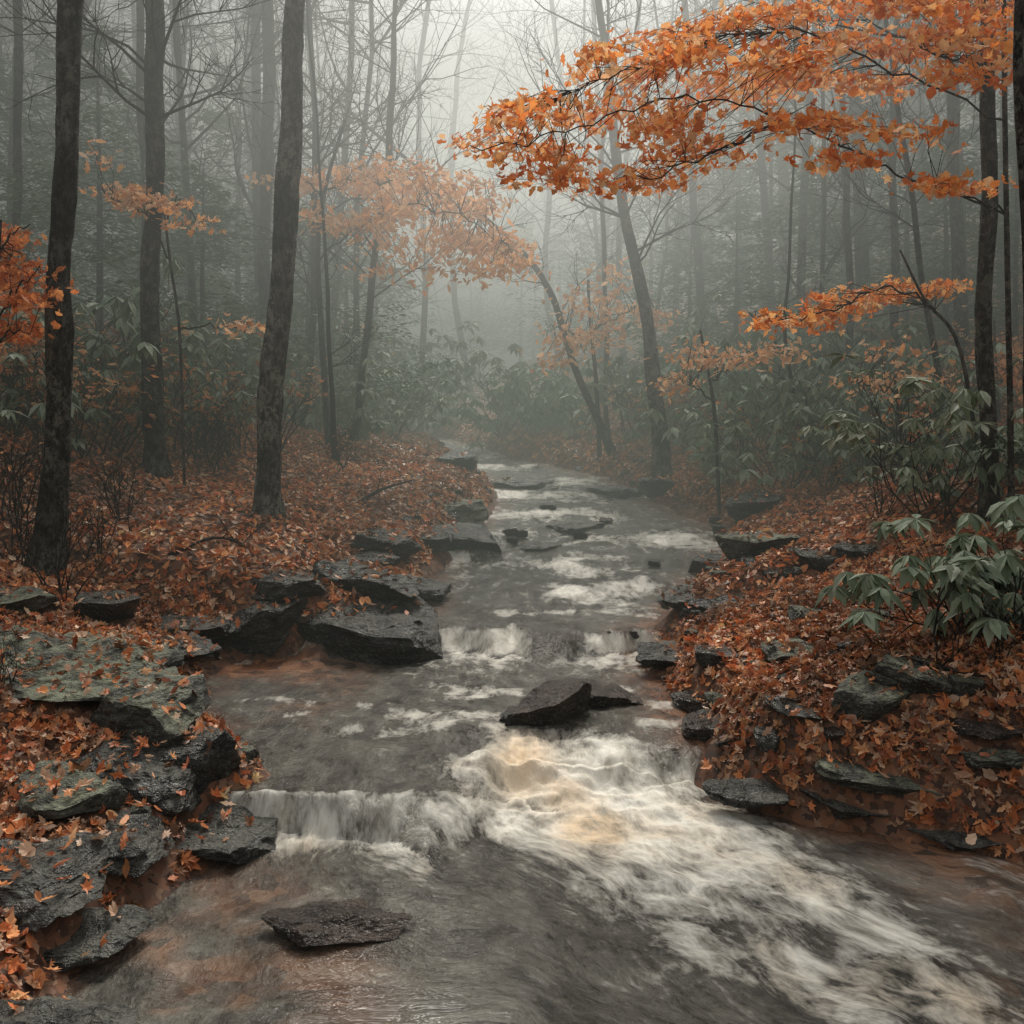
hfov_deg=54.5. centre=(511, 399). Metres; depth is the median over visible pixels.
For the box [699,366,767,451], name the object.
rust shrub
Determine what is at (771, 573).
stone
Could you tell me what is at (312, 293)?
bare tree
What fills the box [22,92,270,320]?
hemlock tree
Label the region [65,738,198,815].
boulder
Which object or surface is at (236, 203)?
hemlock tree
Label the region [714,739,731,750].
stone
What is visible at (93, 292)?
hemlock tree
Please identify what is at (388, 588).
rock
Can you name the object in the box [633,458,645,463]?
stone
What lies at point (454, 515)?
stone
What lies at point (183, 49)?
bare tree
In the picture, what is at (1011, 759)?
rock
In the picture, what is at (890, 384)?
beech sapling
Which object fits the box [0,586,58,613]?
rock
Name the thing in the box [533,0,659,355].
bare tree
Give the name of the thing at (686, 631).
stone
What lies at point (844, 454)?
rhododendron
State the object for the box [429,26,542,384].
bare tree
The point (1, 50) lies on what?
bare tree
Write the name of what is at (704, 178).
bare tree
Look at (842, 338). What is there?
rust shrub
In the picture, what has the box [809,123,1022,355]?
hemlock tree
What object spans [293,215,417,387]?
hemlock tree
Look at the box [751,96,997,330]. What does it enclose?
hemlock tree
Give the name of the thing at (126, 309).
rhododendron
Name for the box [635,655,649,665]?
stone
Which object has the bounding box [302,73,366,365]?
bare tree
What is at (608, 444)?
tree
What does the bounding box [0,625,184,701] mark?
boulder
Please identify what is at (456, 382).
rhododendron
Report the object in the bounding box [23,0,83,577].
tree
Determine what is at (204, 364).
rust shrub
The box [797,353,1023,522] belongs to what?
rhododendron
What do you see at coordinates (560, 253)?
hemlock tree
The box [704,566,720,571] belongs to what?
stone
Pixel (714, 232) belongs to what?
hemlock tree
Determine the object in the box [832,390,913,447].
rhododendron
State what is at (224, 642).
stone
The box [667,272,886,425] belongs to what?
rhododendron
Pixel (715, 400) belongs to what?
rust shrub
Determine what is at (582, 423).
rust shrub
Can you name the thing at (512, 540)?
stone
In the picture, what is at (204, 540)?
fallen branch
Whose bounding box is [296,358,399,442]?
rhododendron
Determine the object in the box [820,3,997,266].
bare tree
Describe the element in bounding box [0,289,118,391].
rhododendron
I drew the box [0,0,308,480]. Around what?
tree
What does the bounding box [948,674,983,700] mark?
stone
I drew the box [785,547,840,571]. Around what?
rock
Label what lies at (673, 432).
rhododendron
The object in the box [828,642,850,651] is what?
stone
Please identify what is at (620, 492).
rock
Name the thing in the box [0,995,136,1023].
boulder
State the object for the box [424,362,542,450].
rhododendron
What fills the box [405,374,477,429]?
rhododendron
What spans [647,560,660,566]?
stone
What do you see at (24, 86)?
bare tree
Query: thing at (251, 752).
stone
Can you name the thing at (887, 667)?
boulder
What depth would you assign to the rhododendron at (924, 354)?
13.56 m
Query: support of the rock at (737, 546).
on the ground
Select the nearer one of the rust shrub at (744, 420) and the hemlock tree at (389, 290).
the rust shrub at (744, 420)
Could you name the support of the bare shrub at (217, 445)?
on the ground
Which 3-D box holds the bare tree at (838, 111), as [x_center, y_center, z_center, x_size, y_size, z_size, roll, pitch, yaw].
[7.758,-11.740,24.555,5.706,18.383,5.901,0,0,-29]
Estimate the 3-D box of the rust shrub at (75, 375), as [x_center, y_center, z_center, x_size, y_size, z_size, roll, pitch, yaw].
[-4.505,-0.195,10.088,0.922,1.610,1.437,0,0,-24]
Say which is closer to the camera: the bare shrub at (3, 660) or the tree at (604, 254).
the bare shrub at (3, 660)
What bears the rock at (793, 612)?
on the ground
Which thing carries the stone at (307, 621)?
on the ground
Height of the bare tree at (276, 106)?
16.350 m
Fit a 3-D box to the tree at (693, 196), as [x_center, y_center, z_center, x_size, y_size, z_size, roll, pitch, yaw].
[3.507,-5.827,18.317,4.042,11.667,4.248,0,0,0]
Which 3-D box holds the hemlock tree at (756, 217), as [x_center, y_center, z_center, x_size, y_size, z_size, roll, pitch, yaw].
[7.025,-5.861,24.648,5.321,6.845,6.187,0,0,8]
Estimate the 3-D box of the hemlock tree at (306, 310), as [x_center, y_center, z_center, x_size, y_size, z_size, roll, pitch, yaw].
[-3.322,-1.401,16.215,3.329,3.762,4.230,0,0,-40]
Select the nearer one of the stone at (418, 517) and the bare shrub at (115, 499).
the bare shrub at (115, 499)
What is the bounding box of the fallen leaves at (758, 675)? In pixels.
[0,517,1023,1014]
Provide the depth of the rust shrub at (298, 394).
12.85 m
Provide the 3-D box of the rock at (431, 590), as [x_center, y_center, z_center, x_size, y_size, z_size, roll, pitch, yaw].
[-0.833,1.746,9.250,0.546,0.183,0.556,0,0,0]
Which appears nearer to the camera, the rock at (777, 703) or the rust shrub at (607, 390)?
the rock at (777, 703)
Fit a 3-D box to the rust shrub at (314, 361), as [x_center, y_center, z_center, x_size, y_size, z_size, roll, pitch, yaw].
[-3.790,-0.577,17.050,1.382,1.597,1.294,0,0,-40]
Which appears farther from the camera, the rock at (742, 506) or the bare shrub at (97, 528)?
the rock at (742, 506)
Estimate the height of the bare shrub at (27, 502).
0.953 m
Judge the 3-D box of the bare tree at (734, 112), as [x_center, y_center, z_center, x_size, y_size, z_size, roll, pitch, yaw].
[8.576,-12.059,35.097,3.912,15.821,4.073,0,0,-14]
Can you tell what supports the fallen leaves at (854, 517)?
on the ground
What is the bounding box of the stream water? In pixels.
[63,435,1023,1023]
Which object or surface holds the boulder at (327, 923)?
on the stream water
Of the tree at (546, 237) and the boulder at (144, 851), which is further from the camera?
the tree at (546, 237)
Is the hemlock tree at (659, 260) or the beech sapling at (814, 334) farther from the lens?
the hemlock tree at (659, 260)
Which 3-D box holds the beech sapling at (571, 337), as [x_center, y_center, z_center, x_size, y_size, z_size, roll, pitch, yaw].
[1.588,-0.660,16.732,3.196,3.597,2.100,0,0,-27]
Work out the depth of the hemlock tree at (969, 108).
24.55 m
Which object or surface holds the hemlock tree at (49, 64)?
on the ground
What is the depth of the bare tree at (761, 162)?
18.56 m
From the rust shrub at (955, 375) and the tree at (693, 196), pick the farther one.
the tree at (693, 196)
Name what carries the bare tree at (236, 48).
on the ground
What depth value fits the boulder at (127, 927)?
3.93 m
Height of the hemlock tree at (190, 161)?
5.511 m
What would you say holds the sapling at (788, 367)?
on the ground
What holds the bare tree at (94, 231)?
on the ground
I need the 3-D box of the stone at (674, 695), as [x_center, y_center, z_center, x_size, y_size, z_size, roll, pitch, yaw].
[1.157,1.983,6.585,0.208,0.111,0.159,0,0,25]
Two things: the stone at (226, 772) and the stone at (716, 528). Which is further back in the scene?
the stone at (716, 528)
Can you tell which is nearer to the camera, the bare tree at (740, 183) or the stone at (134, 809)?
the stone at (134, 809)
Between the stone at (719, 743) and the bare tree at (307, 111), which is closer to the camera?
the stone at (719, 743)
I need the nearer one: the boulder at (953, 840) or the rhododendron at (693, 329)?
the boulder at (953, 840)
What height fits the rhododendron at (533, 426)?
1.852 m
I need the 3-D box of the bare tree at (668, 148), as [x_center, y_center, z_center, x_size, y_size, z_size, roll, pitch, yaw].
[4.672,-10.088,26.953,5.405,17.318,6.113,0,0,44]
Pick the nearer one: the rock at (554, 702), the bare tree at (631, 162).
the rock at (554, 702)
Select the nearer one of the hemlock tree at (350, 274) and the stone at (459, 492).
the stone at (459, 492)
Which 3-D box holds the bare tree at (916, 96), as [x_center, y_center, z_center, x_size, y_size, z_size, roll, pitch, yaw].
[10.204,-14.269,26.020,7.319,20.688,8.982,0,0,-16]
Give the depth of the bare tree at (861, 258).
15.93 m
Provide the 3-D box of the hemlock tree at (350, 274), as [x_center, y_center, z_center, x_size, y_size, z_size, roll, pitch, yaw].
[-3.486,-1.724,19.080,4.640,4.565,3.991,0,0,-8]
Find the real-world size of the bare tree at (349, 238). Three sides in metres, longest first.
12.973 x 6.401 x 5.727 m
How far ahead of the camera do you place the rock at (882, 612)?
6.68 m
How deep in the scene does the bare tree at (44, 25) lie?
24.89 m
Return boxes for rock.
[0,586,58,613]
[70,590,141,622]
[150,632,221,662]
[153,722,241,794]
[154,613,241,640]
[228,596,307,655]
[250,568,326,602]
[310,558,418,601]
[351,527,421,557]
[355,551,399,566]
[416,577,451,601]
[419,530,451,552]
[430,522,501,552]
[434,450,477,470]
[442,499,488,523]
[491,479,554,488]
[499,705,523,725]
[504,678,591,726]
[521,541,561,549]
[545,520,604,531]
[584,679,643,708]
[585,486,641,498]
[607,622,638,638]
[637,477,675,498]
[637,640,677,669]
[656,582,744,610]
[673,691,709,712]
[681,712,721,740]
[688,552,725,572]
[694,645,742,666]
[702,778,789,807]
[713,530,800,561]
[724,488,782,521]
[760,637,812,668]
[765,695,821,718]
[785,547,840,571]
[787,605,822,622]
[798,789,889,819]
[815,757,941,795]
[829,542,876,556]
[831,670,910,724]
[847,608,886,623]
[949,717,1023,740]
[958,748,1023,769]
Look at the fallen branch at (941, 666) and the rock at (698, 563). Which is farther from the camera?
the rock at (698, 563)
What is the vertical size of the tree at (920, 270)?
8.558 m
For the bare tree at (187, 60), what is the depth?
25.66 m
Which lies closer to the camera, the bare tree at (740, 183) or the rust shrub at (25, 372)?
the rust shrub at (25, 372)
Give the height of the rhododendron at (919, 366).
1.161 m
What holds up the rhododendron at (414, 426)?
on the ground
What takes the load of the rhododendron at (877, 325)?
on the ground
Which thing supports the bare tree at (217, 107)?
on the ground
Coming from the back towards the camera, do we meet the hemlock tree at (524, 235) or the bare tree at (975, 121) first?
the hemlock tree at (524, 235)
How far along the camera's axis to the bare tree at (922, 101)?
20.50 m
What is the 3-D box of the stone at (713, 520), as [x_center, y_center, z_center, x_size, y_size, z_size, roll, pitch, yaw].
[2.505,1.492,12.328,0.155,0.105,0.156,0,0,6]
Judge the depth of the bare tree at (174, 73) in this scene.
21.95 m
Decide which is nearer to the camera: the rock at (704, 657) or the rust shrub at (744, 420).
the rock at (704, 657)
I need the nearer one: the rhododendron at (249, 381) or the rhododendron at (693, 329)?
the rhododendron at (249, 381)
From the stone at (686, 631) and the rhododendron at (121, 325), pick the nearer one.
the stone at (686, 631)
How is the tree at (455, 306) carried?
on the ground
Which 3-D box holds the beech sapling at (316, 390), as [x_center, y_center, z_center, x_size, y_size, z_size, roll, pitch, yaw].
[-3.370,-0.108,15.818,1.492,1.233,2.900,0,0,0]
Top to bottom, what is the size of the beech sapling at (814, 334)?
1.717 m
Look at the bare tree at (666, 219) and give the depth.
21.01 m
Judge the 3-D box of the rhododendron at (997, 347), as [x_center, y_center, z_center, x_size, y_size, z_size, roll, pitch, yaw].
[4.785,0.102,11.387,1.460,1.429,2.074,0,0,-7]
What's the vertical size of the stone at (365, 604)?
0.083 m
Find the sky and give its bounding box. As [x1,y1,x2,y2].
[0,0,1013,391]
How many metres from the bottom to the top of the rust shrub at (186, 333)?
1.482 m
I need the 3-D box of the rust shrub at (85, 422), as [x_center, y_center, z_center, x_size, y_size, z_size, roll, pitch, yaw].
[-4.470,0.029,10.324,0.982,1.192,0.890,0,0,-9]
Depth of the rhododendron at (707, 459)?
13.32 m
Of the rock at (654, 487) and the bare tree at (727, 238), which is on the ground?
the bare tree at (727, 238)
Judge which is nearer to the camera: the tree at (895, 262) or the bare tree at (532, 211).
the tree at (895, 262)
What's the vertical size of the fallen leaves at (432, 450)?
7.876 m
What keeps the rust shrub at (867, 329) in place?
on the ground
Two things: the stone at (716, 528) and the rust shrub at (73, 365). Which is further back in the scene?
the stone at (716, 528)
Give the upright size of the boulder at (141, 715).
0.353 m
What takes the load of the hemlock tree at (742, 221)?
on the ground
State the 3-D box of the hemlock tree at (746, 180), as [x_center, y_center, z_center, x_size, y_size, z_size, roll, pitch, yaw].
[4.944,-3.774,20.149,5.287,5.953,4.161,0,0,10]
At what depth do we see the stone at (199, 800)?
4.95 m
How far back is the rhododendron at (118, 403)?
11.29 m
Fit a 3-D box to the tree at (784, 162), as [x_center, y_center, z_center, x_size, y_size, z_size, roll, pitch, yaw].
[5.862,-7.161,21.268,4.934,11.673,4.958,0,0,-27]
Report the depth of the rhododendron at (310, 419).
14.96 m
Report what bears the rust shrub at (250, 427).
on the ground
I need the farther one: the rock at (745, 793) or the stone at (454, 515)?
the stone at (454, 515)
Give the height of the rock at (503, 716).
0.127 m
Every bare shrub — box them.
[0,411,77,523]
[0,442,90,564]
[0,611,38,684]
[1,478,131,601]
[66,483,136,560]
[71,434,160,519]
[185,395,249,471]
[295,411,365,468]
[833,452,912,520]
[950,575,1023,662]
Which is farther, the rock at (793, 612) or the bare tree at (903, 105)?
the bare tree at (903, 105)
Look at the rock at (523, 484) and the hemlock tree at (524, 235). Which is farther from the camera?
the hemlock tree at (524, 235)
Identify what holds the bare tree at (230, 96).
on the ground
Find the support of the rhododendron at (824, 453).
on the ground
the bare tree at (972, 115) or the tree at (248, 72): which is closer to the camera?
the tree at (248, 72)
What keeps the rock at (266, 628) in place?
on the ground
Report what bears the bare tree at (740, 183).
on the ground
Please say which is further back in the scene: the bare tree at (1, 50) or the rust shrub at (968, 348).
the bare tree at (1, 50)
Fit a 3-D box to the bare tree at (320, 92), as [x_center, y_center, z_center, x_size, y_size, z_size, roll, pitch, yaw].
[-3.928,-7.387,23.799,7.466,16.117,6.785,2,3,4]
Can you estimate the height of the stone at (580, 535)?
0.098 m
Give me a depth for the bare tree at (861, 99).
21.62 m
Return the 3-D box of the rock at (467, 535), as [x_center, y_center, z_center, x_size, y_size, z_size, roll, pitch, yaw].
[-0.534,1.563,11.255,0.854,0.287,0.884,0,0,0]
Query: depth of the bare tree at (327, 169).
44.67 m
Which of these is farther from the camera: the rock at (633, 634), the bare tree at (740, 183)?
the bare tree at (740, 183)
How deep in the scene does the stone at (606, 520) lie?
12.35 m
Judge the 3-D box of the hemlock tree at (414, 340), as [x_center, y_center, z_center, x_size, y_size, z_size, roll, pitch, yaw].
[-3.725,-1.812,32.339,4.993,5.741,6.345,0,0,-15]
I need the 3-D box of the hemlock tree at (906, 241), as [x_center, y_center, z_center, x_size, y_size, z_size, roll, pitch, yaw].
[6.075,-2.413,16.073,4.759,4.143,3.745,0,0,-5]
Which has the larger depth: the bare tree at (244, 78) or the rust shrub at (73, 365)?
the bare tree at (244, 78)
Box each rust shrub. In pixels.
[0,273,81,421]
[0,284,82,436]
[0,310,45,430]
[3,334,108,398]
[17,310,117,451]
[27,348,129,457]
[73,346,187,455]
[78,324,121,414]
[100,280,229,406]
[112,320,218,450]
[130,341,172,410]
[164,371,226,461]
[170,360,252,441]
[171,352,224,420]
[180,338,290,452]
[190,371,251,459]
[236,331,329,449]
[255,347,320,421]
[288,336,328,394]
[570,401,608,433]
[606,370,673,430]
[609,377,668,421]
[630,385,667,435]
[636,374,695,428]
[664,388,682,427]
[665,338,728,430]
[676,364,738,447]
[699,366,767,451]
[703,367,752,438]
[777,375,829,478]
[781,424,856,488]
[810,313,871,356]
[824,393,906,481]
[848,340,979,484]
[852,318,948,416]
[854,303,936,357]
[863,310,939,376]
[871,411,953,483]
[886,312,948,376]
[923,299,1016,383]
[941,329,1000,389]
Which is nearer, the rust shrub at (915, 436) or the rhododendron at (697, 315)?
the rust shrub at (915, 436)
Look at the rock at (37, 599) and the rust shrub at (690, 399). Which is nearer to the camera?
the rock at (37, 599)
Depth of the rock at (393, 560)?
9.34 m
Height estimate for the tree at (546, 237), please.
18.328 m
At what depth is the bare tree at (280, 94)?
31.54 m
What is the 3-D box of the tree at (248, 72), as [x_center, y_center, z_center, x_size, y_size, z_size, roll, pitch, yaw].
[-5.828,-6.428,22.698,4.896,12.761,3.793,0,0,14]
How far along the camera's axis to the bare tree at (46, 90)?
27.75 m
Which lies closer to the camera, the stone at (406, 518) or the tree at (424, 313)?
the stone at (406, 518)
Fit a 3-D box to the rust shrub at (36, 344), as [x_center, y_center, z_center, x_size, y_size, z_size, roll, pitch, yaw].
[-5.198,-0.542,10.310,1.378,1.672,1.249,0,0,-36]
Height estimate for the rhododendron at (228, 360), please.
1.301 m
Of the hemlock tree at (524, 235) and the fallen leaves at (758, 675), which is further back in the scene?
the hemlock tree at (524, 235)
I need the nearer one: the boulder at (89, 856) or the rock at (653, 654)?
the boulder at (89, 856)
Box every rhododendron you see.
[0,236,205,399]
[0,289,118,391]
[0,331,111,450]
[71,362,173,438]
[73,311,213,399]
[100,332,298,443]
[160,255,392,387]
[161,318,313,428]
[172,319,263,398]
[283,362,367,432]
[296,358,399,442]
[316,350,456,439]
[363,325,483,430]
[380,401,429,430]
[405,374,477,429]
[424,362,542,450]
[432,321,588,431]
[485,357,591,433]
[504,362,608,429]
[534,375,603,438]
[548,313,721,433]
[621,376,747,462]
[637,317,865,450]
[660,325,786,430]
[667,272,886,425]
[683,364,887,488]
[684,427,756,486]
[686,279,958,427]
[692,322,925,463]
[785,398,891,480]
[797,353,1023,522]
[799,304,903,368]
[815,496,1023,656]
[822,368,1005,483]
[830,339,944,416]
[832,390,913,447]
[870,342,1022,463]
[895,352,1001,423]
[935,506,1023,623]
[944,388,1023,482]
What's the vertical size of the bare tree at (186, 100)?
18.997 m
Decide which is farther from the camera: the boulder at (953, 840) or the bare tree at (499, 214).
the bare tree at (499, 214)
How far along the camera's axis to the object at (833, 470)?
11.62 m
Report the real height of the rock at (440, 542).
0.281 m
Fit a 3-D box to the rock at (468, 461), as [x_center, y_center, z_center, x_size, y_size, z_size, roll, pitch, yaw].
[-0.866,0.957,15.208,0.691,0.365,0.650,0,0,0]
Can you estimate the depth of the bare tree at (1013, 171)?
17.64 m
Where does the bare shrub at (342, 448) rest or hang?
on the ground
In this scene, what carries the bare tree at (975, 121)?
on the ground
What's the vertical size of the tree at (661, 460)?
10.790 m
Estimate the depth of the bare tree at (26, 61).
24.00 m
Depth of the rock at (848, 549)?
8.09 m
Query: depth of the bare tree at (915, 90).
23.42 m
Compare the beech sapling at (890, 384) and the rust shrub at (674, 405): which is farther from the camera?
the rust shrub at (674, 405)
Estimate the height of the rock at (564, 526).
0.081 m
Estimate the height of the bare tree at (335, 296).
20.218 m
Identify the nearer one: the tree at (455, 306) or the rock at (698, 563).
the rock at (698, 563)
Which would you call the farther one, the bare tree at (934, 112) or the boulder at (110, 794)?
the bare tree at (934, 112)
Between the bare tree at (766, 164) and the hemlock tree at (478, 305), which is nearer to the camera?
the bare tree at (766, 164)
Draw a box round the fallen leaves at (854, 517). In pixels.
[0,309,1023,629]
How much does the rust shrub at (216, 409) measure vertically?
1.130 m
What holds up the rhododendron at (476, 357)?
on the ground
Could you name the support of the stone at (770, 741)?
on the ground
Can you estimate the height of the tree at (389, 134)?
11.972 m
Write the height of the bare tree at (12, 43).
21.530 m
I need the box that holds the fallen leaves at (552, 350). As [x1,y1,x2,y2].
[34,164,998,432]
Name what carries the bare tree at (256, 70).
on the ground
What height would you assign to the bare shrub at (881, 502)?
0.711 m
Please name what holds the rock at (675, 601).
on the ground
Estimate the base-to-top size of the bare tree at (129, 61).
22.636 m
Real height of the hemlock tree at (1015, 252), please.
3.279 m
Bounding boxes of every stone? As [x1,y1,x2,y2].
[130,802,151,814]
[196,796,201,806]
[213,636,231,648]
[222,767,230,776]
[237,744,259,764]
[296,615,312,625]
[358,602,370,608]
[401,517,416,523]
[405,515,420,521]
[449,513,456,517]
[453,490,462,494]
[502,528,517,536]
[506,538,517,543]
[513,530,527,537]
[539,505,556,509]
[572,533,587,538]
[575,466,582,470]
[599,517,612,523]
[620,472,629,476]
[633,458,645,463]
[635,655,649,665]
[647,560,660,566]
[670,690,694,701]
[678,608,702,617]
[684,629,698,635]
[695,708,716,715]
[703,691,722,707]
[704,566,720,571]
[708,516,720,524]
[709,570,731,579]
[712,524,725,533]
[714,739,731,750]
[740,555,756,567]
[740,658,754,665]
[753,724,779,751]
[762,569,779,576]
[776,673,787,679]
[783,566,801,577]
[823,726,844,739]
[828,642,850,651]
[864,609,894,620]
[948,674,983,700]
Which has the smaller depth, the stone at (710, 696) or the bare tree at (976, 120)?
the stone at (710, 696)
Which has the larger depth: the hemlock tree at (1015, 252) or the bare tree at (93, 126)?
the bare tree at (93, 126)
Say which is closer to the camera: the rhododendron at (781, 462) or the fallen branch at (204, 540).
the fallen branch at (204, 540)
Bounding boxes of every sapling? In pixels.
[0,220,78,346]
[79,138,264,487]
[208,354,256,405]
[284,361,343,418]
[297,0,385,460]
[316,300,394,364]
[516,256,688,459]
[608,354,671,400]
[636,330,821,514]
[760,9,832,470]
[772,326,882,344]
[828,333,971,466]
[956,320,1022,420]
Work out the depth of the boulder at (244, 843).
4.82 m
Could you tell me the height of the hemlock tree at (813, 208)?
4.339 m
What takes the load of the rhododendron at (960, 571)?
on the ground
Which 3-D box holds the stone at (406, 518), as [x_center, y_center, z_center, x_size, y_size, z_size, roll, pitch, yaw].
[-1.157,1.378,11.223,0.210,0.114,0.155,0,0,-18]
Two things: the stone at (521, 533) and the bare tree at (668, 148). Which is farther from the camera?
the bare tree at (668, 148)
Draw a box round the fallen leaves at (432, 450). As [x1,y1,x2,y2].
[18,198,1022,486]
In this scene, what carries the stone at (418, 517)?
on the ground
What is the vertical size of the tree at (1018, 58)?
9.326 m
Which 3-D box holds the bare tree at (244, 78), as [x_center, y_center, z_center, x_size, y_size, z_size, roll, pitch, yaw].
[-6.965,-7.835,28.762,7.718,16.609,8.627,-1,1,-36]
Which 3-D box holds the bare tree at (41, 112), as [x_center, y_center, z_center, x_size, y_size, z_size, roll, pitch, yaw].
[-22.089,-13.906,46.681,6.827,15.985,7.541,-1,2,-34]
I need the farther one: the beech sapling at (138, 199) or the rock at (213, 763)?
the beech sapling at (138, 199)
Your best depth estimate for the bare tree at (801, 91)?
38.15 m
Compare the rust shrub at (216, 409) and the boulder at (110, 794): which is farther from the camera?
the rust shrub at (216, 409)
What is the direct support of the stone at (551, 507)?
in the stream water
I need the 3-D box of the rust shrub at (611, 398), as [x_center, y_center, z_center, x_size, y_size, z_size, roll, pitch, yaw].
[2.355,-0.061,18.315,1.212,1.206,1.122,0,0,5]
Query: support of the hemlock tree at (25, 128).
on the ground
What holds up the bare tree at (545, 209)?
on the ground
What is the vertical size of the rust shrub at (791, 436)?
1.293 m
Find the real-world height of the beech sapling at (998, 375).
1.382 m
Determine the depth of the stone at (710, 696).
6.37 m
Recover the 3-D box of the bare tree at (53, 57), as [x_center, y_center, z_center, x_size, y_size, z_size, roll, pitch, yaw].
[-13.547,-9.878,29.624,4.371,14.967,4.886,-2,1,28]
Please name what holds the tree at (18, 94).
on the ground
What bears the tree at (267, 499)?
on the ground
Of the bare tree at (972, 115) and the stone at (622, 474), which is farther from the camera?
the bare tree at (972, 115)
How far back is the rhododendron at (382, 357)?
16.53 m
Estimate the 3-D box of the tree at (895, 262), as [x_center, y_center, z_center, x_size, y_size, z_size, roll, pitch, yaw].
[5.554,-4.733,13.646,3.286,10.045,4.432,0,0,-31]
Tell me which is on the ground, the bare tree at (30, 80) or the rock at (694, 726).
the bare tree at (30, 80)
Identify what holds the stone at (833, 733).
on the ground
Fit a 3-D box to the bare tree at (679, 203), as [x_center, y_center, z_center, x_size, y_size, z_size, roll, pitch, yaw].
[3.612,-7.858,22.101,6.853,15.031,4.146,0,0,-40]
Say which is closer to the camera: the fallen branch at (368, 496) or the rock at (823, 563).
the rock at (823, 563)
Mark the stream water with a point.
(607, 865)
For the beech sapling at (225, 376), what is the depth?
12.94 m
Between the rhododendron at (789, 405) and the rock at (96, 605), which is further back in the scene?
the rhododendron at (789, 405)
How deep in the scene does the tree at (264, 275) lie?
14.93 m
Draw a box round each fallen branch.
[169,512,281,555]
[356,466,412,502]
[844,623,984,677]
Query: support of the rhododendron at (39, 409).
on the ground
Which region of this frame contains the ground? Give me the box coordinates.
[0,160,1023,1000]
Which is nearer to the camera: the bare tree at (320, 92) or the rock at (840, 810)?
the rock at (840, 810)
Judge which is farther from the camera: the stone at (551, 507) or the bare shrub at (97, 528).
the stone at (551, 507)
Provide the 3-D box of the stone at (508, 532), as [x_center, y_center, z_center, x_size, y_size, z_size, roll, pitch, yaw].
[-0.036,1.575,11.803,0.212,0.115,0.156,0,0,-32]
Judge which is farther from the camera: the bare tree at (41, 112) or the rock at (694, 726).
the bare tree at (41, 112)
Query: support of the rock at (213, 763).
on the ground
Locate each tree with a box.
[0,0,45,154]
[0,0,87,169]
[0,0,90,286]
[0,0,113,322]
[0,0,117,46]
[0,0,126,252]
[0,0,131,241]
[0,0,274,171]
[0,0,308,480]
[0,0,319,241]
[0,2,165,235]
[0,9,114,201]
[0,18,271,330]
[0,36,232,287]
[0,48,141,289]
[1,0,130,240]
[1,0,215,320]
[1,2,53,108]
[2,0,91,263]
[2,0,128,297]
[2,3,43,165]
[3,38,106,192]
[4,0,167,254]
[22,0,331,344]
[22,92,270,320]
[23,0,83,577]
[31,129,222,329]
[44,14,113,251]
[45,1,113,285]
[48,0,280,315]
[52,0,278,300]
[53,0,341,193]
[76,130,293,349]
[81,0,238,249]
[87,0,131,296]
[92,0,246,297]
[105,168,338,369]
[113,5,223,266]
[125,78,386,367]
[130,0,421,364]
[132,0,309,343]
[134,0,319,355]
[146,0,305,521]
[164,0,356,253]
[164,0,411,294]
[167,0,413,374]
[168,188,410,388]
[175,0,464,393]
[185,0,299,347]
[187,0,323,348]
[187,0,427,350]
[188,0,366,356]
[190,0,431,429]
[198,0,556,416]
[200,0,374,386]
[200,0,571,431]
[212,0,509,442]
[213,0,413,285]
[223,0,486,333]
[224,201,455,402]
[245,120,550,449]
[247,198,455,407]
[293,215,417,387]
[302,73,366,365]
[303,64,623,455]
[304,33,375,328]
[304,78,365,327]
[308,0,529,393]
[317,223,471,419]
[331,146,405,330]
[336,254,490,415]
[395,103,473,394]
[400,0,795,478]
[407,254,519,381]
[426,0,721,361]
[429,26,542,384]
[436,0,1018,519]
[438,0,748,374]
[445,209,574,361]
[457,0,747,375]
[457,1,599,359]
[474,0,698,436]
[481,232,612,351]
[505,34,599,349]
[507,165,681,335]
[527,0,655,362]
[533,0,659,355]
[534,155,742,346]
[572,0,746,343]
[576,199,789,388]
[577,21,670,300]
[583,0,749,333]
[583,0,802,333]
[590,0,770,317]
[592,99,839,326]
[594,0,797,333]
[605,0,896,328]
[607,192,832,390]
[617,0,932,402]
[626,0,774,255]
[626,71,911,345]
[627,0,820,331]
[631,64,697,274]
[634,0,889,364]
[635,0,814,309]
[638,0,773,308]
[656,0,830,332]
[668,0,1013,527]
[680,139,949,381]
[702,39,899,283]
[709,0,775,224]
[716,0,1013,361]
[722,250,979,479]
[730,127,1022,361]
[731,0,934,356]
[731,3,996,257]
[744,11,975,274]
[746,13,923,278]
[747,0,802,264]
[748,1,861,176]
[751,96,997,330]
[756,0,1012,343]
[760,5,1008,378]
[765,6,1008,378]
[776,0,963,265]
[799,0,974,354]
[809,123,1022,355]
[810,4,1013,441]
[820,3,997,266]
[820,11,979,255]
[826,1,997,229]
[835,23,1021,300]
[857,0,1012,137]
[875,15,970,131]
[881,124,1022,336]
[887,12,979,242]
[911,3,1020,279]
[927,0,1012,181]
[960,1,1007,167]
[1012,0,1023,639]
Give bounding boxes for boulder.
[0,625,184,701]
[0,832,109,931]
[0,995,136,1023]
[13,759,127,820]
[43,905,156,972]
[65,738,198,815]
[90,672,210,747]
[102,809,174,877]
[177,800,277,863]
[260,898,412,947]
[297,596,442,664]
[864,650,952,694]
[905,828,1005,849]
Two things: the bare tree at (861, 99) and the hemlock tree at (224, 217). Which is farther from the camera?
the bare tree at (861, 99)
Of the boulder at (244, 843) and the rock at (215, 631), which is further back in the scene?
the rock at (215, 631)

